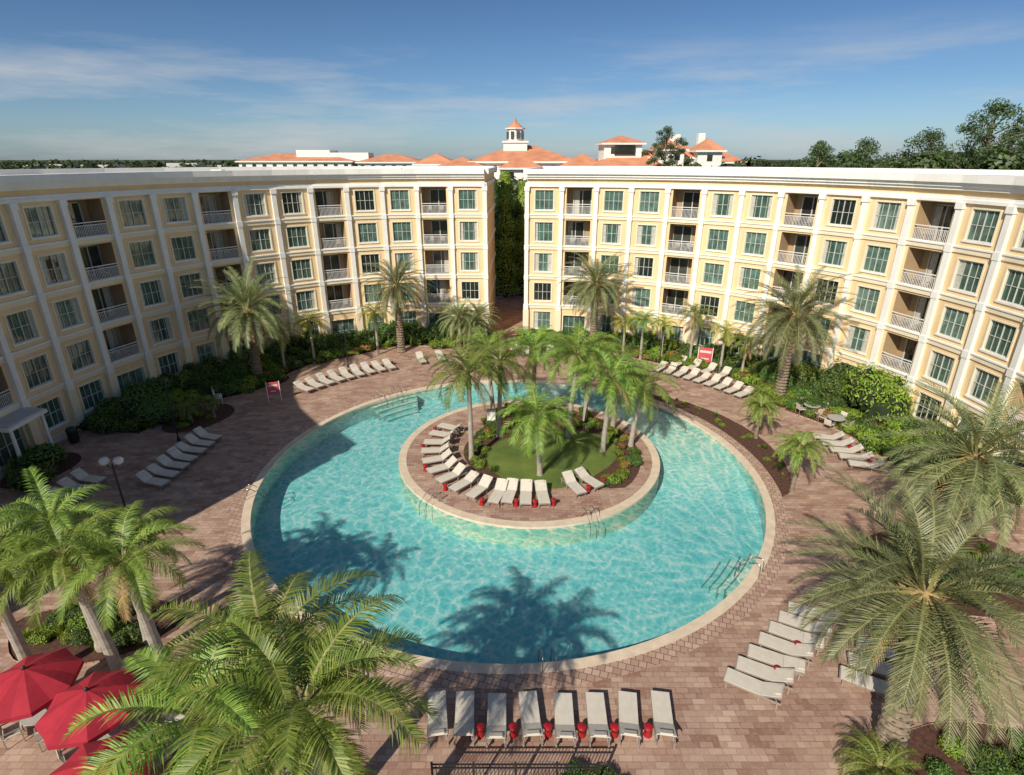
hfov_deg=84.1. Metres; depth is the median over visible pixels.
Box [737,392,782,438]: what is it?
pygmy date palm
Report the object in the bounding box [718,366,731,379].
chaise lounge
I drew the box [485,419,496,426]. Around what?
shrub
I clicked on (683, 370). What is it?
chaise lounge
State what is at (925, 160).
tree belt
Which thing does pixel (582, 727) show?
side table
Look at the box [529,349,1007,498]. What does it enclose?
planting bed
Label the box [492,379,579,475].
queen palm
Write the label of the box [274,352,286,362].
shrub
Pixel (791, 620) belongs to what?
chaise lounge
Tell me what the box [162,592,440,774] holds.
royal palm
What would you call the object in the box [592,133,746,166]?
background building
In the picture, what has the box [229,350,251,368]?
shrub
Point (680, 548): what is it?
pool basin
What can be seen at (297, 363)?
shrub
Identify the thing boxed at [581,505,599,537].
pool handrail
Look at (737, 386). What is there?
chaise lounge
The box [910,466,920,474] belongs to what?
shrub
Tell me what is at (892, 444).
shrub
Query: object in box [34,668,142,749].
patio umbrella
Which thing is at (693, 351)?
shrub
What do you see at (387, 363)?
chaise lounge
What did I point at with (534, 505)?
side table
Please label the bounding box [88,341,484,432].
planting bed
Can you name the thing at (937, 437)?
shrub
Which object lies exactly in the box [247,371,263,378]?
shrub
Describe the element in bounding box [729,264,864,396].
date palm
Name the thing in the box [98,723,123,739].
patio table
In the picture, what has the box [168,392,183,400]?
shrub
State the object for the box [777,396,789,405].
shrub
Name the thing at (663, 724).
chaise lounge
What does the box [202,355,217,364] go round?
shrub
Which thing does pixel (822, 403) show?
shrub
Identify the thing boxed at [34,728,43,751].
patio chair
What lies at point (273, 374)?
shrub
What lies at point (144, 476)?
chaise lounge
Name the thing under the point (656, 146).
pine tree
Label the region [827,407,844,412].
shrub
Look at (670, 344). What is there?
shrub
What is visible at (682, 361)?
shrub
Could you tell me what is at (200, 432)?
chaise lounge
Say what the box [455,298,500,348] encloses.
date palm
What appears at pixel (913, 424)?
shrub
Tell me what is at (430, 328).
shrub
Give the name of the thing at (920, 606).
date palm
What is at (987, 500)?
shrub
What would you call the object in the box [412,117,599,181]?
tower building
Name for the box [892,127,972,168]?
pine tree
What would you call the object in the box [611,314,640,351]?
queen palm
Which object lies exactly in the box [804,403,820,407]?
patio table
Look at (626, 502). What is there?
pool island
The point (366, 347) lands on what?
croton shrub
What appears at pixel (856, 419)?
shrub
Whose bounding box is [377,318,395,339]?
shrub
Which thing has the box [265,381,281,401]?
information sign
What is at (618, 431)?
grass clump
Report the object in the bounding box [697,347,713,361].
information sign
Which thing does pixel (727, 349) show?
shrub
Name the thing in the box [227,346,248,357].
shrub
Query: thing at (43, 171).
roof
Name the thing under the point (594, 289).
date palm
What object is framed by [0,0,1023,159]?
sky
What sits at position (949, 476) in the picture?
shrub
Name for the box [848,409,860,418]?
shrub
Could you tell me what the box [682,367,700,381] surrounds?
chaise lounge
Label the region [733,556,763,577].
pool handrail
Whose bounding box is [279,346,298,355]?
shrub
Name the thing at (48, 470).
shrub
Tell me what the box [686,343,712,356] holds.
shrub
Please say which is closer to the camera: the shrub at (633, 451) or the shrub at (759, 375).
the shrub at (633, 451)
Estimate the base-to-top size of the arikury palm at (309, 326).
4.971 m
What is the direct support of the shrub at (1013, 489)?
on the planting bed at (821, 422)
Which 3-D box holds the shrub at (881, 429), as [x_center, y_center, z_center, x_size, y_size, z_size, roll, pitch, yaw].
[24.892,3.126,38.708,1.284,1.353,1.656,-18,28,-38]
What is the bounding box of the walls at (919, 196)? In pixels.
[523,167,1023,505]
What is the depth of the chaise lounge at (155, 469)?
34.35 m
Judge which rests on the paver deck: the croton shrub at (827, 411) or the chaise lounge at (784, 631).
the chaise lounge at (784, 631)
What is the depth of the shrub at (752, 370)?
50.03 m
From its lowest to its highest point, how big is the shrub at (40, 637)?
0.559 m
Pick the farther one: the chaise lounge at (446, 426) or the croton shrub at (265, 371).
the croton shrub at (265, 371)
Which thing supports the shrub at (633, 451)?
on the pool island
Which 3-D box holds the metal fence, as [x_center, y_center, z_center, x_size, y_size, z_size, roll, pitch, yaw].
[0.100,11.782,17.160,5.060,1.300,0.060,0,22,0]
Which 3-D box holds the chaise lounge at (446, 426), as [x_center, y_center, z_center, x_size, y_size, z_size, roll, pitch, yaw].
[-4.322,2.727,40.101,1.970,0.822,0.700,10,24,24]
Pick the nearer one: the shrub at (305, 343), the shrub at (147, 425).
the shrub at (147, 425)
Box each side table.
[442,483,447,490]
[475,722,484,738]
[479,497,483,505]
[509,722,517,738]
[514,498,518,506]
[532,499,537,507]
[543,722,552,738]
[551,498,555,506]
[577,722,586,738]
[586,485,590,492]
[610,722,618,738]
[643,722,652,738]
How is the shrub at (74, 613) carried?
on the planting bed at (89, 656)
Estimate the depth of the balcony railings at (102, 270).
48.70 m
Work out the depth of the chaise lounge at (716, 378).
48.41 m
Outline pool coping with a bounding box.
[227,377,788,688]
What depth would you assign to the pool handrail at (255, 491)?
32.37 m
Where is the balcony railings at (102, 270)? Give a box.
[0,203,450,409]
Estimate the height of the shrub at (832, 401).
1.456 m
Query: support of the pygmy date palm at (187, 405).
on the planting bed at (224, 412)
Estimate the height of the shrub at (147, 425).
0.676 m
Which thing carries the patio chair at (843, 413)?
on the planting bed at (821, 422)
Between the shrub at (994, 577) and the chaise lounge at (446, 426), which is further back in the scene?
the chaise lounge at (446, 426)
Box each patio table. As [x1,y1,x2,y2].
[19,705,49,725]
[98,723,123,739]
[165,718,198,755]
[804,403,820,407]
[827,414,844,427]
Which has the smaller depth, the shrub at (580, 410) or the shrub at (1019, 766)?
the shrub at (1019, 766)
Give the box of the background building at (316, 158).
[235,150,419,166]
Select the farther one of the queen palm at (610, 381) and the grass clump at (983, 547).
the queen palm at (610, 381)
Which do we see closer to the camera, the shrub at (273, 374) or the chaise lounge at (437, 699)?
the chaise lounge at (437, 699)
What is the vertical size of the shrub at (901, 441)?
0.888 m
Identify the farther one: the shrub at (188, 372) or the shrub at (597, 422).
the shrub at (188, 372)
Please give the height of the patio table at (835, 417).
0.740 m
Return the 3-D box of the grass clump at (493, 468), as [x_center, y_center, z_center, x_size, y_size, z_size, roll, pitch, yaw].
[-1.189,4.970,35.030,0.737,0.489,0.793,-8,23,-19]
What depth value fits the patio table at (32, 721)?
18.82 m
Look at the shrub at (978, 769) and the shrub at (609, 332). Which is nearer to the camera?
the shrub at (978, 769)
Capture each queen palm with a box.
[416,342,518,459]
[449,327,523,414]
[462,332,540,436]
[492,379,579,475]
[503,324,567,421]
[529,321,623,437]
[552,326,628,420]
[568,345,656,452]
[587,344,652,429]
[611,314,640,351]
[611,362,682,446]
[626,309,664,360]
[648,314,678,354]
[676,302,716,356]
[708,320,740,371]
[728,329,766,370]
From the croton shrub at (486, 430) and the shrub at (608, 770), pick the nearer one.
the shrub at (608, 770)
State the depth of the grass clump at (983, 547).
27.97 m
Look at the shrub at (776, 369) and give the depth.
48.77 m
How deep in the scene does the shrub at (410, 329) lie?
59.03 m
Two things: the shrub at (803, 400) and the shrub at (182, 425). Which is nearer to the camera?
the shrub at (182, 425)
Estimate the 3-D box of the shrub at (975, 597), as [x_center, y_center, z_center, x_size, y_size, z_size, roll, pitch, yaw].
[20.193,9.044,24.738,1.526,0.959,1.552,-20,29,-40]
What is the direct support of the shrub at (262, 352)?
on the planting bed at (142, 429)
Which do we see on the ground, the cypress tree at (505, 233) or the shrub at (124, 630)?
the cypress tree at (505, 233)
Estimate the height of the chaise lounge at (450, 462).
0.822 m
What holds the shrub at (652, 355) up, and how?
on the planting bed at (821, 422)
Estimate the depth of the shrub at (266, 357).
52.57 m
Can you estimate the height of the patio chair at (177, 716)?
0.880 m
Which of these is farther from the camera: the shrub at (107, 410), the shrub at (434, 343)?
the shrub at (434, 343)
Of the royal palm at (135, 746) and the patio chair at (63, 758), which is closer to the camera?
the royal palm at (135, 746)
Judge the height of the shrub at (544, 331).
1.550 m
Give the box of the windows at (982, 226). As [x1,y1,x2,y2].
[534,189,1023,475]
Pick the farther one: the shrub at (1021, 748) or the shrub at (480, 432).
the shrub at (480, 432)
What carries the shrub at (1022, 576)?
on the planting bed at (880, 536)
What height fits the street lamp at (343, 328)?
4.050 m
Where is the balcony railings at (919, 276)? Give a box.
[563,204,1023,430]
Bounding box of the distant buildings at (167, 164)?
[23,163,223,167]
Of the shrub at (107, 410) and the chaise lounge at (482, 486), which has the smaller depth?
the chaise lounge at (482, 486)
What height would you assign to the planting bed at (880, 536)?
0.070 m
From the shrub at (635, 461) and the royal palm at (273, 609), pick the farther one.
the shrub at (635, 461)
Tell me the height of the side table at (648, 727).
0.400 m
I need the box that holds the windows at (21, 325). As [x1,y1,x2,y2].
[0,189,478,466]
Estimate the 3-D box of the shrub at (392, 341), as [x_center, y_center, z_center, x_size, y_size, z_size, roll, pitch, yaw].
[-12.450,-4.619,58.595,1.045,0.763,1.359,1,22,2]
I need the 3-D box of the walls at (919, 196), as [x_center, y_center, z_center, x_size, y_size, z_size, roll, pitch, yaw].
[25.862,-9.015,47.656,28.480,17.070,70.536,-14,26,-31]
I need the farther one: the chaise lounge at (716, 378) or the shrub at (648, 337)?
the shrub at (648, 337)
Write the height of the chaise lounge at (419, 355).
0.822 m
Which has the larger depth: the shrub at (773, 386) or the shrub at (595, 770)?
the shrub at (773, 386)
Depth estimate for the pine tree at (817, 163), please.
77.12 m
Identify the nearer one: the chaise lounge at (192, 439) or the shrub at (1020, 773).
the shrub at (1020, 773)
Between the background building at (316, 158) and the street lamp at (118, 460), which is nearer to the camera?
the street lamp at (118, 460)
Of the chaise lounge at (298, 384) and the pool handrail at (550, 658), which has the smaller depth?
the pool handrail at (550, 658)
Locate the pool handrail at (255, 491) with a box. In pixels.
[243,484,267,506]
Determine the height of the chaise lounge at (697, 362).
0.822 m
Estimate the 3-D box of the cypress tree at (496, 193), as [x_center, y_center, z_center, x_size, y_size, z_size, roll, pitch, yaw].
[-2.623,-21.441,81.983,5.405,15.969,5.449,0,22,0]
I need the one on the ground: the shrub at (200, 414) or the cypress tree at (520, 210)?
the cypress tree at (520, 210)
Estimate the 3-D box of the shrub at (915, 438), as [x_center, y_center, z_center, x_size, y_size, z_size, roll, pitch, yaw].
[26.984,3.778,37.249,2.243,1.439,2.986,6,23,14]
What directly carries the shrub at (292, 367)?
on the planting bed at (142, 429)
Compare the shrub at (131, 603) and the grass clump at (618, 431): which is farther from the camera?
the grass clump at (618, 431)
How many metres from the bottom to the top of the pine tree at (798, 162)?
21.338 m
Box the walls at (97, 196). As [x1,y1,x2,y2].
[0,167,496,478]
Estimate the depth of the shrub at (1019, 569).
25.92 m
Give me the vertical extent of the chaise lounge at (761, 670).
0.700 m
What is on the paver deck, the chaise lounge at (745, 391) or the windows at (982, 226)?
the chaise lounge at (745, 391)
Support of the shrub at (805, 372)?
on the planting bed at (821, 422)
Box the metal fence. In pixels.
[430,762,599,774]
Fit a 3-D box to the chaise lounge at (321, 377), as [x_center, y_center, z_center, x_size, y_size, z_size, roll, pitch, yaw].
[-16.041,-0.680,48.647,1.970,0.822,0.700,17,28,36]
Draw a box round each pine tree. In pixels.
[641,143,668,165]
[648,125,686,165]
[662,137,693,165]
[794,140,835,167]
[801,141,850,167]
[839,136,897,167]
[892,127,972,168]
[940,98,1023,169]
[989,122,1023,162]
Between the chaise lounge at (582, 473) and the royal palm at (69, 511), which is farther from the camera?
the chaise lounge at (582, 473)
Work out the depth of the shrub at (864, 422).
40.06 m
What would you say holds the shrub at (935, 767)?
on the planting bed at (923, 741)
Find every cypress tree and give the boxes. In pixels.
[494,171,523,297]
[494,181,500,288]
[509,180,526,294]
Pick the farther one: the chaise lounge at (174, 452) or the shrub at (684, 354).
the shrub at (684, 354)
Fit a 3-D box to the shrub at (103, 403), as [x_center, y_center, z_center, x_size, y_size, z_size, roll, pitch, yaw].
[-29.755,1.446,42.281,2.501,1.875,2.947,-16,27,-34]
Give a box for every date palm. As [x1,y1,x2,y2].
[173,399,204,421]
[184,257,301,376]
[198,394,223,417]
[357,256,435,352]
[433,297,482,350]
[448,305,490,353]
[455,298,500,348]
[555,249,638,353]
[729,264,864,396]
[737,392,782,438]
[747,385,777,411]
[769,428,833,492]
[778,463,1023,768]
[833,726,922,774]
[862,378,1023,555]
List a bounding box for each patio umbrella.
[0,648,83,723]
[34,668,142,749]
[49,729,153,774]
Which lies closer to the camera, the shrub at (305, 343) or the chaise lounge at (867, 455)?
the chaise lounge at (867, 455)
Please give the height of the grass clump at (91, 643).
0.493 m
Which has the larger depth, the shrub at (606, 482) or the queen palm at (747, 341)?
the queen palm at (747, 341)
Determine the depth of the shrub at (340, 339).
57.43 m
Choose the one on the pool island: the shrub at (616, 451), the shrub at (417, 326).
the shrub at (616, 451)
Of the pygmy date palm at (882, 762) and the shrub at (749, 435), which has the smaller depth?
the pygmy date palm at (882, 762)
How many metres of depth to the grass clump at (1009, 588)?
25.23 m
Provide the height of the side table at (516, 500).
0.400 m
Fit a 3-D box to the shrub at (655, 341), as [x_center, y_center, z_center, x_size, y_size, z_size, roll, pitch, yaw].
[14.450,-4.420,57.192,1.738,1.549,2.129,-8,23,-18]
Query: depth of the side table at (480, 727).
18.98 m
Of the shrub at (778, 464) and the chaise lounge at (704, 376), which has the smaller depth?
the shrub at (778, 464)
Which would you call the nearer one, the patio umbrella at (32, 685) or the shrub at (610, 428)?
the patio umbrella at (32, 685)
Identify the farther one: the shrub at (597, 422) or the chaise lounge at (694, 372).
the chaise lounge at (694, 372)
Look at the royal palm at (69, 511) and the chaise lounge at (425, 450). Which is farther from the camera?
the chaise lounge at (425, 450)
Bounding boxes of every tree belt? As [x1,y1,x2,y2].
[497,155,915,203]
[799,145,1023,169]
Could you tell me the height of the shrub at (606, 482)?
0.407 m
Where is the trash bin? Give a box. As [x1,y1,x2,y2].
[65,426,79,443]
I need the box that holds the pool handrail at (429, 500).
[419,489,439,518]
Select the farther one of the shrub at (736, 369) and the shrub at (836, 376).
the shrub at (736, 369)
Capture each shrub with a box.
[1,442,68,478]
[6,462,58,492]
[26,625,55,645]
[42,603,77,630]
[42,610,66,625]
[59,630,74,645]
[64,614,86,632]
[65,622,85,634]
[67,600,104,620]
[70,626,93,647]
[76,414,90,430]
[79,601,121,625]
[86,408,126,433]
[90,406,99,418]
[93,397,117,410]
[96,407,114,417]
[108,622,123,636]
[110,595,133,615]
[111,398,120,408]
[111,618,135,638]
[112,391,182,425]
[112,621,141,648]
[113,621,136,643]
[121,376,173,395]
[123,381,161,397]
[124,418,142,431]
[143,421,155,428]
[158,371,185,388]
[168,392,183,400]
[175,372,189,388]
[177,370,193,376]
[177,422,189,428]
[179,416,187,420]
[180,361,213,373]
[181,377,199,389]
[182,390,201,399]
[192,356,225,375]
[194,396,204,404]
[194,411,204,417]
[196,387,210,397]
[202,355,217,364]
[210,383,234,396]
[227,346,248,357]
[228,381,240,392]
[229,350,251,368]
[239,383,254,393]
[241,375,258,383]
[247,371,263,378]
[258,347,266,356]
[260,353,274,361]
[262,369,270,377]
[264,363,278,370]
[264,372,278,377]
[265,338,291,357]
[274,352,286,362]
[278,358,292,367]
[278,374,286,379]
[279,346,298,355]
[279,366,288,372]
[285,355,296,359]
[286,333,316,349]
[288,365,295,369]
[290,358,302,368]
[301,350,316,357]
[304,357,312,362]
[311,356,323,363]
[312,334,329,346]
[317,343,327,350]
[318,350,330,361]
[319,331,337,342]
[325,341,340,349]
[329,333,352,343]
[330,332,352,340]
[334,350,344,358]
[336,347,348,351]
[346,334,357,346]
[351,330,360,339]
[352,339,358,346]
[353,348,363,354]
[358,327,384,346]
[358,339,368,345]
[359,344,371,350]
[375,334,384,345]
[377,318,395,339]
[388,339,395,345]
[390,321,404,337]
[392,323,416,342]
[403,321,421,342]
[410,337,422,344]
[414,328,428,341]
[417,329,434,341]
[425,322,442,341]
[429,339,447,348]
[432,322,454,340]
[442,336,456,347]
[470,455,480,463]
[474,439,480,443]
[474,462,485,468]
[475,427,484,436]
[475,443,482,450]
[479,445,489,452]
[483,427,490,433]
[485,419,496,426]
[515,331,527,337]
[528,327,536,334]
[537,327,549,334]
[561,329,570,335]
[565,759,585,774]
[578,406,588,414]
[584,422,594,428]
[588,765,617,774]
[590,418,601,426]
[590,765,614,774]
[597,335,608,347]
[598,329,614,337]
[599,479,609,486]
[600,474,611,478]
[601,432,616,438]
[603,331,622,341]
[607,425,613,431]
[608,436,617,442]
[608,475,620,484]
[611,446,623,455]
[612,332,628,347]
[614,469,626,476]
[618,342,632,352]
[618,442,626,448]
[618,473,627,480]
[620,433,629,440]
[620,461,631,468]
[626,456,642,466]
[627,448,641,454]
[630,454,640,458]
[631,349,642,357]
[632,330,655,349]
[648,352,658,361]
[651,338,660,344]
[651,346,663,352]
[654,353,664,361]
[659,338,679,350]
[666,354,683,362]
[667,350,678,355]
[668,339,690,352]
[674,353,688,357]
[677,359,689,365]
[684,362,695,365]
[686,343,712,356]
[686,348,694,357]
[686,356,695,361]
[699,362,708,369]
[706,343,735,358]
[712,349,721,360]
[717,358,735,369]
[729,367,739,374]
[731,353,764,367]
[731,372,741,380]
[739,371,752,377]
[741,374,759,386]
[745,366,759,373]
[746,433,754,438]
[751,358,779,371]
[756,371,768,380]
[759,384,774,390]
[760,367,776,379]
[761,456,770,461]
[762,377,775,383]
[767,379,775,384]
[768,362,795,378]
[773,462,781,467]
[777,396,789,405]
[779,396,796,408]
[785,391,799,398]
[787,379,801,388]
[788,361,822,383]
[793,387,806,397]
[796,380,811,389]
[799,394,818,406]
[805,379,833,395]
[805,409,816,417]
[806,399,828,409]
[814,357,858,408]
[814,407,834,420]
[823,395,845,407]
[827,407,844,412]
[828,413,847,425]
[839,362,915,424]
[842,421,865,432]
[844,417,862,423]
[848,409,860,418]
[854,419,870,426]
[855,430,863,438]
[858,429,884,440]
[858,436,889,453]
[861,412,879,424]
[863,423,891,437]
[881,417,915,438]
[881,542,904,566]
[882,446,903,457]
[884,440,896,448]
[889,449,912,464]
[890,432,898,440]
[896,437,910,447]
[898,412,912,418]
[900,525,926,539]
[902,419,936,434]
[907,433,925,447]
[907,437,920,446]
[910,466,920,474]
[911,439,967,469]
[921,418,962,437]
[923,757,954,774]
[924,430,949,444]
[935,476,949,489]
[937,733,968,764]
[940,469,958,484]
[943,436,969,449]
[950,489,1000,510]
[955,580,994,609]
[965,743,998,767]
[965,760,990,774]
[966,548,984,565]
[982,744,1018,766]
[982,745,1005,758]
[984,755,1016,774]
[986,765,1017,774]
[990,472,1023,505]
[990,565,1016,586]
[1008,730,1023,758]
[1009,757,1023,774]
[1012,566,1023,575]
[1013,769,1023,774]
[1016,572,1023,590]
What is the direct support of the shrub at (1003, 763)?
on the planting bed at (923, 741)
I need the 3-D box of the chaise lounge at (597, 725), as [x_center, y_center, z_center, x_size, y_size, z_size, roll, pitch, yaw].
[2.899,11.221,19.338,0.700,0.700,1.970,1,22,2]
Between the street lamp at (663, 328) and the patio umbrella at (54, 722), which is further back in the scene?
the street lamp at (663, 328)
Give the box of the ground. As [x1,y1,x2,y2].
[0,160,895,295]
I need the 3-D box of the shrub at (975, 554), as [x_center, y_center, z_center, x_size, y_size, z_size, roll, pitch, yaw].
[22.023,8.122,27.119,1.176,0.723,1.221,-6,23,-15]
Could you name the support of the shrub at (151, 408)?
on the planting bed at (142, 429)
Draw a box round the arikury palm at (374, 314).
[358,302,392,354]
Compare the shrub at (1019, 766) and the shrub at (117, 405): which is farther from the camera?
the shrub at (117, 405)
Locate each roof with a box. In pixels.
[0,166,493,174]
[543,166,1023,175]
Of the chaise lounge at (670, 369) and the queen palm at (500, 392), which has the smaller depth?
the queen palm at (500, 392)
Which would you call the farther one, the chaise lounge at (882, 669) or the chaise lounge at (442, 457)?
the chaise lounge at (442, 457)
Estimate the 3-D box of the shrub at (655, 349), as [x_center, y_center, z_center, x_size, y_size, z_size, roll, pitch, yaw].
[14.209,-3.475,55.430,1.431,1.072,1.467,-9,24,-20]
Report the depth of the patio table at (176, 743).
18.14 m
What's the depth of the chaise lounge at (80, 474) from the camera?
33.70 m
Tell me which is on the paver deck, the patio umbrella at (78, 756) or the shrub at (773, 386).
the patio umbrella at (78, 756)
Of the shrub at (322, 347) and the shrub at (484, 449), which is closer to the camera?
the shrub at (484, 449)
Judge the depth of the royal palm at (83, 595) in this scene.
17.85 m
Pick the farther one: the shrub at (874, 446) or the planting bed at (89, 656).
the shrub at (874, 446)
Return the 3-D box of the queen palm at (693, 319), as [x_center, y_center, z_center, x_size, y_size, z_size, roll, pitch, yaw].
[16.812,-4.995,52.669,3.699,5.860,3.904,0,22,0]
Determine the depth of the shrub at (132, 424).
40.09 m
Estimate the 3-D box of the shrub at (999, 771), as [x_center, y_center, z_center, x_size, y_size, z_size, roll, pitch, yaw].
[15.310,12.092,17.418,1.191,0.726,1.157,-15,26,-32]
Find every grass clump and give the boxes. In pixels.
[21,627,35,639]
[46,619,66,638]
[87,638,94,650]
[269,375,278,381]
[489,465,497,471]
[612,428,623,433]
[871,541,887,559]
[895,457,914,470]
[974,541,993,553]
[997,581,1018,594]
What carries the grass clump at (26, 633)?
on the planting bed at (89, 656)
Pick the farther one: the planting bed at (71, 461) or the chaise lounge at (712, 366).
the chaise lounge at (712, 366)
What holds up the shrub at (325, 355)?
on the planting bed at (142, 429)
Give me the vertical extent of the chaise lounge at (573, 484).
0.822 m
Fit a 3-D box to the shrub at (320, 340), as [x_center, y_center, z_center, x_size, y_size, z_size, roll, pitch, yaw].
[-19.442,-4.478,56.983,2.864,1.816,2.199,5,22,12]
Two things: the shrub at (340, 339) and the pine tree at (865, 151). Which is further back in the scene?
the pine tree at (865, 151)
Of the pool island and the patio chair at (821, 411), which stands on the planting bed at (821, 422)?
the patio chair at (821, 411)
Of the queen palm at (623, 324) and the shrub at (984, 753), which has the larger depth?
the queen palm at (623, 324)
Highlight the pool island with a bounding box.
[398,400,659,546]
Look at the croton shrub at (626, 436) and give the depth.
38.75 m
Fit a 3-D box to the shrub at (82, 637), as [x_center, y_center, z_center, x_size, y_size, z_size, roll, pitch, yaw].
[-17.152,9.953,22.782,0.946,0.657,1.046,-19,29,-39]
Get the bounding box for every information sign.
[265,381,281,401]
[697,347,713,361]
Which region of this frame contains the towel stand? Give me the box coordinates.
[487,396,495,420]
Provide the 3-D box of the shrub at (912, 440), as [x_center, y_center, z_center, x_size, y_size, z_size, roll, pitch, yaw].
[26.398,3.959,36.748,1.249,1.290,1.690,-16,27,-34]
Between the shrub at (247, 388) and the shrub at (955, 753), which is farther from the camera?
the shrub at (247, 388)
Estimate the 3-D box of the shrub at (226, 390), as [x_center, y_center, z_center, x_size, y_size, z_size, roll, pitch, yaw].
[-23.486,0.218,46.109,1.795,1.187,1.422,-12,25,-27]
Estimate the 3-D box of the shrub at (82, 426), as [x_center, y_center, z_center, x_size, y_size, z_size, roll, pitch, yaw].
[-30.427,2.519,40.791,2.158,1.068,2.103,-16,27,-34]
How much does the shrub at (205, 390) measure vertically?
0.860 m
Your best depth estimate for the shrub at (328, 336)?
57.22 m
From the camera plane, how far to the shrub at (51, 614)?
23.57 m
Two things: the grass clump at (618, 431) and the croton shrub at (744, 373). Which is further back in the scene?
the croton shrub at (744, 373)
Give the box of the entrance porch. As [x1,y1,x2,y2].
[0,407,53,458]
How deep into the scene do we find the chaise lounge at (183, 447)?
37.06 m
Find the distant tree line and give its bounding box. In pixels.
[0,159,877,169]
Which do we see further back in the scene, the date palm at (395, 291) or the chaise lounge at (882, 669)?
the date palm at (395, 291)
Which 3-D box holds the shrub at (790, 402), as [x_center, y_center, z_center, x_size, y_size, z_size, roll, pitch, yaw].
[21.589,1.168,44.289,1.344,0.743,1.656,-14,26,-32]
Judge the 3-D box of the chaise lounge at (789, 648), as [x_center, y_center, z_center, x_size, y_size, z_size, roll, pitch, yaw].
[10.663,10.093,22.132,1.970,0.700,0.700,12,25,27]
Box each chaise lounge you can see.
[44,486,82,503]
[56,476,95,495]
[69,467,106,487]
[134,469,170,490]
[144,463,180,481]
[155,454,190,472]
[165,446,198,464]
[174,441,207,456]
[183,433,215,449]
[192,426,222,440]
[293,380,313,393]
[304,377,323,390]
[315,372,334,385]
[326,369,344,383]
[338,366,354,380]
[349,364,364,377]
[359,361,375,374]
[370,360,385,373]
[382,358,395,371]
[415,351,426,364]
[420,441,450,456]
[421,448,451,463]
[423,434,452,448]
[426,455,457,477]
[427,690,448,747]
[428,428,457,441]
[434,350,443,362]
[435,462,467,485]
[437,422,464,435]
[448,470,479,495]
[453,690,474,747]
[465,474,493,502]
[485,693,506,749]
[487,478,508,506]
[501,478,518,506]
[518,690,543,747]
[519,479,532,504]
[534,480,550,507]
[553,692,576,749]
[561,470,586,497]
[574,466,603,491]
[585,692,610,748]
[617,690,641,748]
[650,690,677,747]
[652,361,668,372]
[663,362,677,376]
[672,366,689,378]
[676,355,687,366]
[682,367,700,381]
[688,358,701,369]
[692,372,711,384]
[700,362,717,373]
[703,374,721,388]
[713,377,732,391]
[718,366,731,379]
[723,381,743,395]
[723,667,784,709]
[733,386,753,399]
[735,655,794,694]
[746,644,805,680]
[757,632,814,667]
[767,621,824,655]
[777,610,832,643]
[787,601,841,630]
[813,431,844,440]
[821,437,854,447]
[828,443,864,455]
[838,451,874,461]
[839,665,888,699]
[847,458,885,474]
[847,652,893,680]
[856,636,896,663]
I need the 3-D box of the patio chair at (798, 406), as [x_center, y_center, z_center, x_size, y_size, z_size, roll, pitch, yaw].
[21.826,1.601,42.920,0.580,0.880,0.540,-2,22,-6]
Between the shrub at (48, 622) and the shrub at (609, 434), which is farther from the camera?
the shrub at (609, 434)
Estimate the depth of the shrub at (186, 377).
46.66 m
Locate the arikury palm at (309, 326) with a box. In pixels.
[289,310,329,363]
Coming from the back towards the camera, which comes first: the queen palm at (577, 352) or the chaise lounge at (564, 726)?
the queen palm at (577, 352)
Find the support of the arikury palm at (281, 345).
on the planting bed at (142, 429)
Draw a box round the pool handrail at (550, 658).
[538,647,556,672]
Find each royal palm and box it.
[0,466,129,652]
[0,506,138,670]
[0,511,71,660]
[29,500,207,679]
[61,599,323,774]
[67,503,183,643]
[137,549,384,774]
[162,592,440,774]
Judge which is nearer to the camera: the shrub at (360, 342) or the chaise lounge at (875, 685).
the chaise lounge at (875, 685)
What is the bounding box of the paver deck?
[0,296,1023,774]
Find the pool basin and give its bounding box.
[251,384,764,663]
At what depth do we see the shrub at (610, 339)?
57.94 m
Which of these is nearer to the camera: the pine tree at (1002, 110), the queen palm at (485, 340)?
the queen palm at (485, 340)
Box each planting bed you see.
[0,452,81,489]
[8,598,184,663]
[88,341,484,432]
[162,403,234,433]
[254,375,288,390]
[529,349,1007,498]
[643,394,790,496]
[756,396,787,408]
[854,525,1023,617]
[891,720,1022,774]
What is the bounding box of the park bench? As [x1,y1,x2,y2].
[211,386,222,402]
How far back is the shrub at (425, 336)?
59.07 m
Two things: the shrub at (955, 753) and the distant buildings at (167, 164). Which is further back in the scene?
the distant buildings at (167, 164)
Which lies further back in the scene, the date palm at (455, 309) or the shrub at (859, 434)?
the date palm at (455, 309)
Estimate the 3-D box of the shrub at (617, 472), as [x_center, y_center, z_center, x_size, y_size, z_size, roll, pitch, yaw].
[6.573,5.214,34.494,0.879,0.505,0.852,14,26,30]
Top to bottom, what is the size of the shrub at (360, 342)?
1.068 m
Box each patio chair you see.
[0,721,25,749]
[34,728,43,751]
[56,747,78,763]
[124,701,146,729]
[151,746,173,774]
[163,705,184,727]
[795,402,806,414]
[818,409,828,419]
[823,418,834,431]
[838,411,847,417]
[841,421,854,429]
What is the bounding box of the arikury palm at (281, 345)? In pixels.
[260,322,298,366]
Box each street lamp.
[98,456,128,514]
[162,377,180,440]
[342,325,348,367]
[659,326,664,363]
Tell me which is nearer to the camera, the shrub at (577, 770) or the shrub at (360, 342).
the shrub at (577, 770)
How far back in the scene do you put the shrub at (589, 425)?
40.29 m
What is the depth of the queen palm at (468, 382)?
34.21 m
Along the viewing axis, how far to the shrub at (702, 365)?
51.62 m
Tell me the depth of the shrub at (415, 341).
58.51 m

